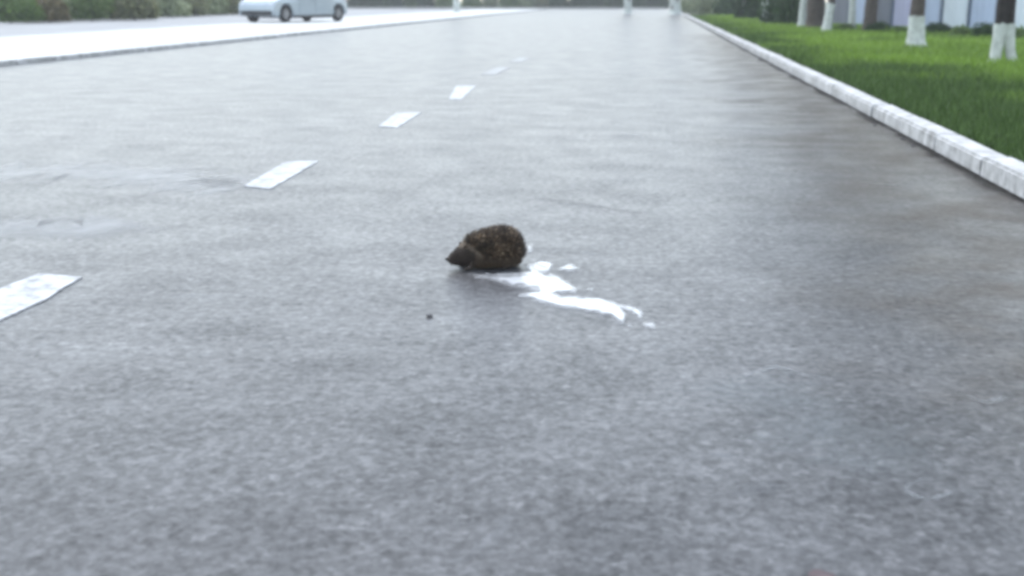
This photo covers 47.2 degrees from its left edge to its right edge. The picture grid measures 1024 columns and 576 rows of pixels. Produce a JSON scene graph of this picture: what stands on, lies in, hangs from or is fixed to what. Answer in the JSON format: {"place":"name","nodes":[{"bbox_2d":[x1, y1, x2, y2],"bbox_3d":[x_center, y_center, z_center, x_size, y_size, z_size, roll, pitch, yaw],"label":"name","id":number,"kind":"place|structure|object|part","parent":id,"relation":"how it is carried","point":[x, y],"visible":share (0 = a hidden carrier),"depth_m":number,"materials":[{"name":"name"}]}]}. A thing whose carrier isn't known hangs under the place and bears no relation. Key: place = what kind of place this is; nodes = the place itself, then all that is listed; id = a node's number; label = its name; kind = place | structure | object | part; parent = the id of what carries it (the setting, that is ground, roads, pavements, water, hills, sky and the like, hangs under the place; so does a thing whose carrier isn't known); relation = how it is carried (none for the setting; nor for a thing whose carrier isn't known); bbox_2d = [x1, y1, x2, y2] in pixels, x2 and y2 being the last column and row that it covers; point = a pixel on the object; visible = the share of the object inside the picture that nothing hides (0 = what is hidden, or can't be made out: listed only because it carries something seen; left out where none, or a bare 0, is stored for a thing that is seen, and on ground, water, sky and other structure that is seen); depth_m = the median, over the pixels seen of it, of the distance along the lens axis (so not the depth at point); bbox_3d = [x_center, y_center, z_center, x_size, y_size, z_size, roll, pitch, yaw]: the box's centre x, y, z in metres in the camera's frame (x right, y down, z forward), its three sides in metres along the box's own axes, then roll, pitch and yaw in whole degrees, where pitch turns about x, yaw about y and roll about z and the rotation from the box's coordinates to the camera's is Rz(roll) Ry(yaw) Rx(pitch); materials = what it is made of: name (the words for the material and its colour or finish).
{"place":"outdoors","nodes":[
{"label":"outdoors","id":0,"kind":"place"},
{"bbox_2d":[0,9,472,36],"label":"road","id":1,"kind":"structure","parent":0,"point":[12,29],"depth_m":39.06,"materials":[{"name":"grey asphalt"}]},
{"bbox_2d":[0,0,47,22],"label":"shrub","id":2,"kind":"object","parent":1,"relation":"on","point":[11,11],"visible":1,"depth_m":39.01,"materials":[{"name":"green plant"}]},
{"bbox_2d":[34,0,72,21],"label":"shrub","id":3,"kind":"object","parent":1,"relation":"on","point":[56,10],"visible":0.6,"depth_m":39.96,"materials":[{"name":"green plant"}]},
{"bbox_2d":[47,0,76,19],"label":"shrub","id":4,"kind":"object","parent":1,"relation":"on","point":[70,2],"visible":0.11,"depth_m":42.65,"materials":[{"name":"green plant"}]},
{"bbox_2d":[65,0,115,20],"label":"shrub","id":5,"kind":"object","parent":1,"relation":"on","point":[91,10],"visible":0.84,"depth_m":42.84,"materials":[{"name":"green plant"}]},
{"bbox_2d":[99,0,134,19],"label":"shrub","id":6,"kind":"object","parent":1,"relation":"on","point":[113,6],"visible":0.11,"depth_m":44.12,"materials":[{"name":"green plant"}]},
{"bbox_2d":[104,0,160,19],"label":"shrub","id":7,"kind":"object","parent":1,"relation":"on","point":[138,9],"visible":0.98,"depth_m":44.03,"materials":[{"name":"green plant"}]},
{"bbox_2d":[148,0,191,16],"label":"shrub","id":8,"kind":"object","parent":1,"relation":"on","point":[172,8],"visible":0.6,"depth_m":50.95,"materials":[{"name":"green plant"}]},
{"bbox_2d":[180,0,211,15],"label":"shrub","id":9,"kind":"object","parent":1,"relation":"on","point":[196,9],"visible":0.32,"depth_m":54.21,"materials":[{"name":"green plant"}]},
{"bbox_2d":[201,0,229,14],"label":"shrub","id":10,"kind":"object","parent":1,"relation":"on","point":[217,7],"visible":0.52,"depth_m":58.09,"materials":[{"name":"green plant"}]},
{"bbox_2d":[220,0,242,14],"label":"shrub","id":11,"kind":"object","parent":1,"relation":"on","point":[233,7],"visible":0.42,"depth_m":59.66,"materials":[{"name":"green plant"}]},
{"bbox_2d":[0,9,539,59],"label":"pavement","id":12,"kind":"structure","parent":0,"point":[17,47],"depth_m":26.84,"materials":[{"name":"concrete"}]},
{"bbox_2d":[239,0,346,22],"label":"parked car","id":13,"kind":"object","parent":12,"relation":"on","point":[284,11],"visible":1,"depth_m":40.72,"materials":[{"name":"silver metal"}]},
{"bbox_3d":[-7.182,-9.911,41.197,0.047,0.600,0.835,8,16,29],"label":"door","id":14,"kind":"part","parent":13,"relation":"part of","materials":[{"name":"silver metal"}]},
{"bbox_3d":[-6.697,-10.115,42.027,0.047,0.600,1.040,8,16,29],"label":"door","id":15,"kind":"part","parent":13,"relation":"part of","materials":[{"name":"silver metal"}]},
{"bbox_2d":[452,0,459,11],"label":"tree","id":16,"kind":"object","parent":12,"relation":"on","point":[456,5],"visible":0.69,"depth_m":73.83,"materials":[{"name":"white paint"}]},
{"bbox_2d":[54,2,826,55],"bbox_3d":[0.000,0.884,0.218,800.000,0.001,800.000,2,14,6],"label":"ground","id":17,"kind":"structure","parent":0,"point":[484,8],"depth_m":114.95,"materials":[{"name":"grey asphalt"}]},
{"bbox_2d":[0,9,545,65],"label":"kerb","id":18,"kind":"structure","parent":17,"relation":"on","point":[78,55],"depth_m":21.41,"materials":[{"name":"grey concrete"}]},
{"bbox_2d":[681,12,1023,198],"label":"kerb","id":19,"kind":"structure","parent":17,"relation":"on","point":[1001,170],"depth_m":7.37,"materials":[{"name":"grey concrete"}]},
{"bbox_2d":[0,10,1023,575],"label":"road","id":20,"kind":"structure","parent":0,"point":[230,276],"depth_m":3.21,"materials":[{"name":"grey asphalt"}]},
{"bbox_2d":[445,222,526,270],"bbox_3d":[-0.083,-0.136,3.822,0.280,0.151,0.184,-4,14,-16],"label":"hedgehog","id":21,"kind":"object","parent":20,"relation":"on","point":[500,246],"visible":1,"depth_m":3.78,"materials":[{"name":"fur"}]},
{"bbox_2d":[484,246,652,325],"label":"milk puddle","id":22,"kind":"object","parent":20,"relation":"on","point":[548,286],"visible":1,"depth_m":3.52,"materials":[{"name":"white liquid"}]},
{"bbox_2d":[623,0,632,12],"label":"tree","id":23,"kind":"object","parent":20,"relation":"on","point":[627,6],"visible":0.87,"depth_m":71.07,"materials":[{"name":"white paint"}]},
{"bbox_2d":[668,0,681,14],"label":"tree","id":24,"kind":"object","parent":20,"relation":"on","point":[675,7],"visible":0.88,"depth_m":66.07,"materials":[{"name":"white paint"}]},
{"bbox_2d":[807,569,835,575],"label":"fallen leaf","id":25,"kind":"object","parent":20,"relation":"on","point":[816,572],"visible":1,"depth_m":1.78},
{"bbox_2d":[347,8,825,9],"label":"cross road","id":26,"kind":"structure","parent":0,"point":[589,9],"depth_m":97.21,"materials":[{"name":"grey asphalt"}]},
{"bbox_2d":[507,7,825,7],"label":"pavement","id":27,"kind":"structure","parent":0,"point":[587,7],"depth_m":105.80,"materials":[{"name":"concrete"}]},
{"bbox_2d":[683,10,1023,162],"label":"lawn","id":28,"kind":"structure","parent":0,"point":[842,71],"depth_m":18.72,"materials":[{"name":"plant"}]},
{"bbox_2d":[680,0,699,12],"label":"shrub","id":29,"kind":"object","parent":28,"relation":"on","point":[687,6],"visible":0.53,"depth_m":73.68,"materials":[{"name":"green plant"}]},
{"bbox_2d":[695,0,722,13],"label":"shrub","id":30,"kind":"object","parent":28,"relation":"on","point":[705,6],"visible":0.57,"depth_m":64.69,"materials":[{"name":"green plant"}]},
{"bbox_2d":[712,0,735,14],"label":"shrub","id":31,"kind":"object","parent":28,"relation":"on","point":[724,7],"visible":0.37,"depth_m":58.16,"materials":[{"name":"green plant"}]},
{"bbox_2d":[731,0,761,18],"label":"shrub","id":32,"kind":"object","parent":28,"relation":"on","point":[749,8],"visible":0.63,"depth_m":47.56,"materials":[{"name":"green plant"}]},
{"bbox_2d":[757,0,782,23],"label":"shrub","id":33,"kind":"object","parent":28,"relation":"on","point":[770,15],"visible":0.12,"depth_m":38.55,"materials":[{"name":"green plant"}]},
{"bbox_2d":[772,0,799,23],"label":"shrub","id":34,"kind":"object","parent":28,"relation":"on","point":[786,11],"visible":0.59,"depth_m":36.85,"materials":[{"name":"green plant"}]},
{"bbox_2d":[797,0,806,25],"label":"tree","id":35,"kind":"object","parent":28,"relation":"on","point":[802,15],"visible":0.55,"depth_m":34.25,"materials":[{"name":"white paint"}]},
{"bbox_2d":[804,0,824,27],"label":"tree","id":36,"kind":"object","parent":28,"relation":"on","point":[815,11],"visible":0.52,"depth_m":32.28,"materials":[{"name":"brown plant"}]},
{"bbox_2d":[820,0,834,30],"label":"tree","id":37,"kind":"object","parent":28,"relation":"on","point":[828,15],"visible":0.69,"depth_m":29.26,"materials":[{"name":"white paint"}]},
{"bbox_2d":[833,23,855,29],"bbox_3d":[8.623,-6.779,30.374,0.649,0.243,0.466,2,14,6],"label":"weed clump","id":38,"kind":"object","parent":28,"relation":"on","point":[845,25],"visible":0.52,"depth_m":30.26,"materials":[{"name":"green plant"}]},
{"bbox_2d":[848,0,855,27],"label":"tree","id":39,"kind":"object","parent":28,"relation":"on","point":[852,13],"visible":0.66,"depth_m":30.24,"materials":[{"name":"white paint"}]},
{"bbox_2d":[860,0,878,29],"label":"tree","id":40,"kind":"object","parent":28,"relation":"on","point":[870,11],"visible":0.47,"depth_m":29.20,"materials":[{"name":"brown plant"}]},
{"bbox_2d":[864,21,891,32],"bbox_3d":[8.845,-6.324,28.417,0.708,0.294,0.583,-7,16,-26],"label":"weed clump","id":41,"kind":"object","parent":28,"relation":"on","point":[875,26],"visible":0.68,"depth_m":28.33,"materials":[{"name":"green plant"}]},
{"bbox_2d":[894,26,907,33],"bbox_3d":[9.315,-6.174,28.028,0.366,0.191,0.510,-8,16,-29],"label":"weed clump","id":42,"kind":"object","parent":28,"relation":"on","point":[897,29],"visible":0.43,"depth_m":28.00,"materials":[{"name":"green plant"}]},
{"bbox_2d":[905,0,926,46],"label":"tree","id":43,"kind":"object","parent":28,"relation":"on","point":[916,29],"visible":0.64,"depth_m":19.65,"materials":[{"name":"white paint"}]},
{"bbox_2d":[832,0,1023,28],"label":"fence","id":44,"kind":"object","parent":28,"relation":"on","point":[955,13],"visible":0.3,"depth_m":29.70,"materials":[{"name":"white metal"}]},
{"bbox_2d":[925,21,951,33],"bbox_3d":[10.075,-6.121,27.596,0.708,0.294,0.583,7,15,26],"label":"weed clump","id":45,"kind":"object","parent":28,"relation":"on","point":[939,27],"visible":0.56,"depth_m":27.48,"materials":[{"name":"green plant"}]},
{"bbox_2d":[949,24,971,36],"bbox_3d":[9.682,-5.559,25.311,0.566,0.296,0.788,6,15,24],"label":"weed clump","id":46,"kind":"object","parent":28,"relation":"on","point":[961,30],"visible":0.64,"depth_m":25.10,"materials":[{"name":"green plant"}]},
{"bbox_2d":[968,22,994,36],"bbox_3d":[9.931,-5.430,24.668,0.699,0.353,0.850,-2,14,-9],"label":"weed clump","id":47,"kind":"object","parent":28,"relation":"on","point":[986,29],"visible":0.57,"depth_m":24.50,"materials":[{"name":"green plant"}]},
{"bbox_2d":[987,0,1016,61],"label":"tree","id":48,"kind":"object","parent":28,"relation":"on","point":[1004,26],"visible":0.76,"depth_m":14.94,"materials":[{"name":"white paint"}]},
{"bbox_2d":[1015,24,1023,39],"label":"weed clump","id":49,"kind":"object","parent":28,"relation":"on","point":[1019,31],"visible":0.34,"depth_m":23.21,"materials":[{"name":"green plant"}]},
{"label":"far verge","id":50,"kind":"structure","parent":0,"visible":0},
{"bbox_2d":[348,0,369,6],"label":"shrub","id":51,"kind":"object","parent":50,"relation":"on","point":[359,3],"visible":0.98,"depth_m":113.50,"materials":[{"name":"green plant"}]},
{"bbox_2d":[368,0,382,6],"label":"shrub","id":52,"kind":"object","parent":50,"relation":"on","point":[375,3],"visible":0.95,"depth_m":113.47,"materials":[{"name":"green plant"}]},
{"bbox_2d":[382,0,404,6],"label":"shrub","id":53,"kind":"object","parent":50,"relation":"on","point":[393,3],"visible":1,"depth_m":112.64,"materials":[{"name":"green plant"}]},
{"bbox_2d":[402,0,416,6],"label":"shrub","id":54,"kind":"object","parent":50,"relation":"on","point":[410,3],"visible":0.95,"depth_m":113.20,"materials":[{"name":"green plant"}]},
{"bbox_2d":[416,0,435,6],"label":"shrub","id":55,"kind":"object","parent":50,"relation":"on","point":[425,3],"visible":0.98,"depth_m":113.09,"materials":[{"name":"green plant"}]},
{"bbox_2d":[434,0,452,6],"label":"shrub","id":56,"kind":"object","parent":50,"relation":"on","point":[443,3],"visible":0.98,"depth_m":111.88,"materials":[{"name":"green plant"}]},
{"bbox_2d":[461,0,481,6],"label":"shrub","id":57,"kind":"object","parent":50,"relation":"on","point":[471,3],"visible":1,"depth_m":112.09,"materials":[{"name":"green plant"}]},
{"bbox_2d":[481,0,498,6],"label":"shrub","id":58,"kind":"object","parent":50,"relation":"on","point":[489,3],"visible":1,"depth_m":112.42,"materials":[{"name":"green plant"}]},
{"bbox_2d":[498,0,519,6],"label":"shrub","id":59,"kind":"object","parent":50,"relation":"on","point":[509,3],"visible":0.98,"depth_m":111.47,"materials":[{"name":"green plant"}]},
{"bbox_2d":[518,0,536,6],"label":"shrub","id":60,"kind":"object","parent":50,"relation":"on","point":[526,3],"visible":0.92,"depth_m":111.63,"materials":[{"name":"green plant"}]},
{"bbox_2d":[534,0,549,6],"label":"shrub","id":61,"kind":"object","parent":50,"relation":"on","point":[541,3],"visible":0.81,"depth_m":111.81,"materials":[{"name":"green plant"}]},
{"bbox_2d":[548,0,572,6],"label":"shrub","id":62,"kind":"object","parent":50,"relation":"on","point":[559,3],"visible":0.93,"depth_m":110.73,"materials":[{"name":"green plant"}]},
{"bbox_2d":[570,0,591,6],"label":"shrub","id":63,"kind":"object","parent":50,"relation":"on","point":[581,3],"visible":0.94,"depth_m":110.96,"materials":[{"name":"green plant"}]},
{"bbox_2d":[588,0,601,6],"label":"shrub","id":64,"kind":"object","parent":50,"relation":"on","point":[595,3],"visible":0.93,"depth_m":111.08,"materials":[{"name":"green plant"}]},
{"bbox_2d":[601,0,623,6],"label":"shrub","id":65,"kind":"object","parent":50,"relation":"on","point":[612,3],"visible":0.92,"depth_m":110.22,"materials":[{"name":"green plant"}]},
{"bbox_2d":[631,0,648,6],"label":"shrub","id":66,"kind":"object","parent":50,"relation":"on","point":[639,3],"visible":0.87,"depth_m":110.54,"materials":[{"name":"green plant"}]},
{"bbox_2d":[647,0,669,6],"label":"shrub","id":67,"kind":"object","parent":50,"relation":"on","point":[657,3],"visible":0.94,"depth_m":110.81,"materials":[{"name":"green plant"}]}
]}

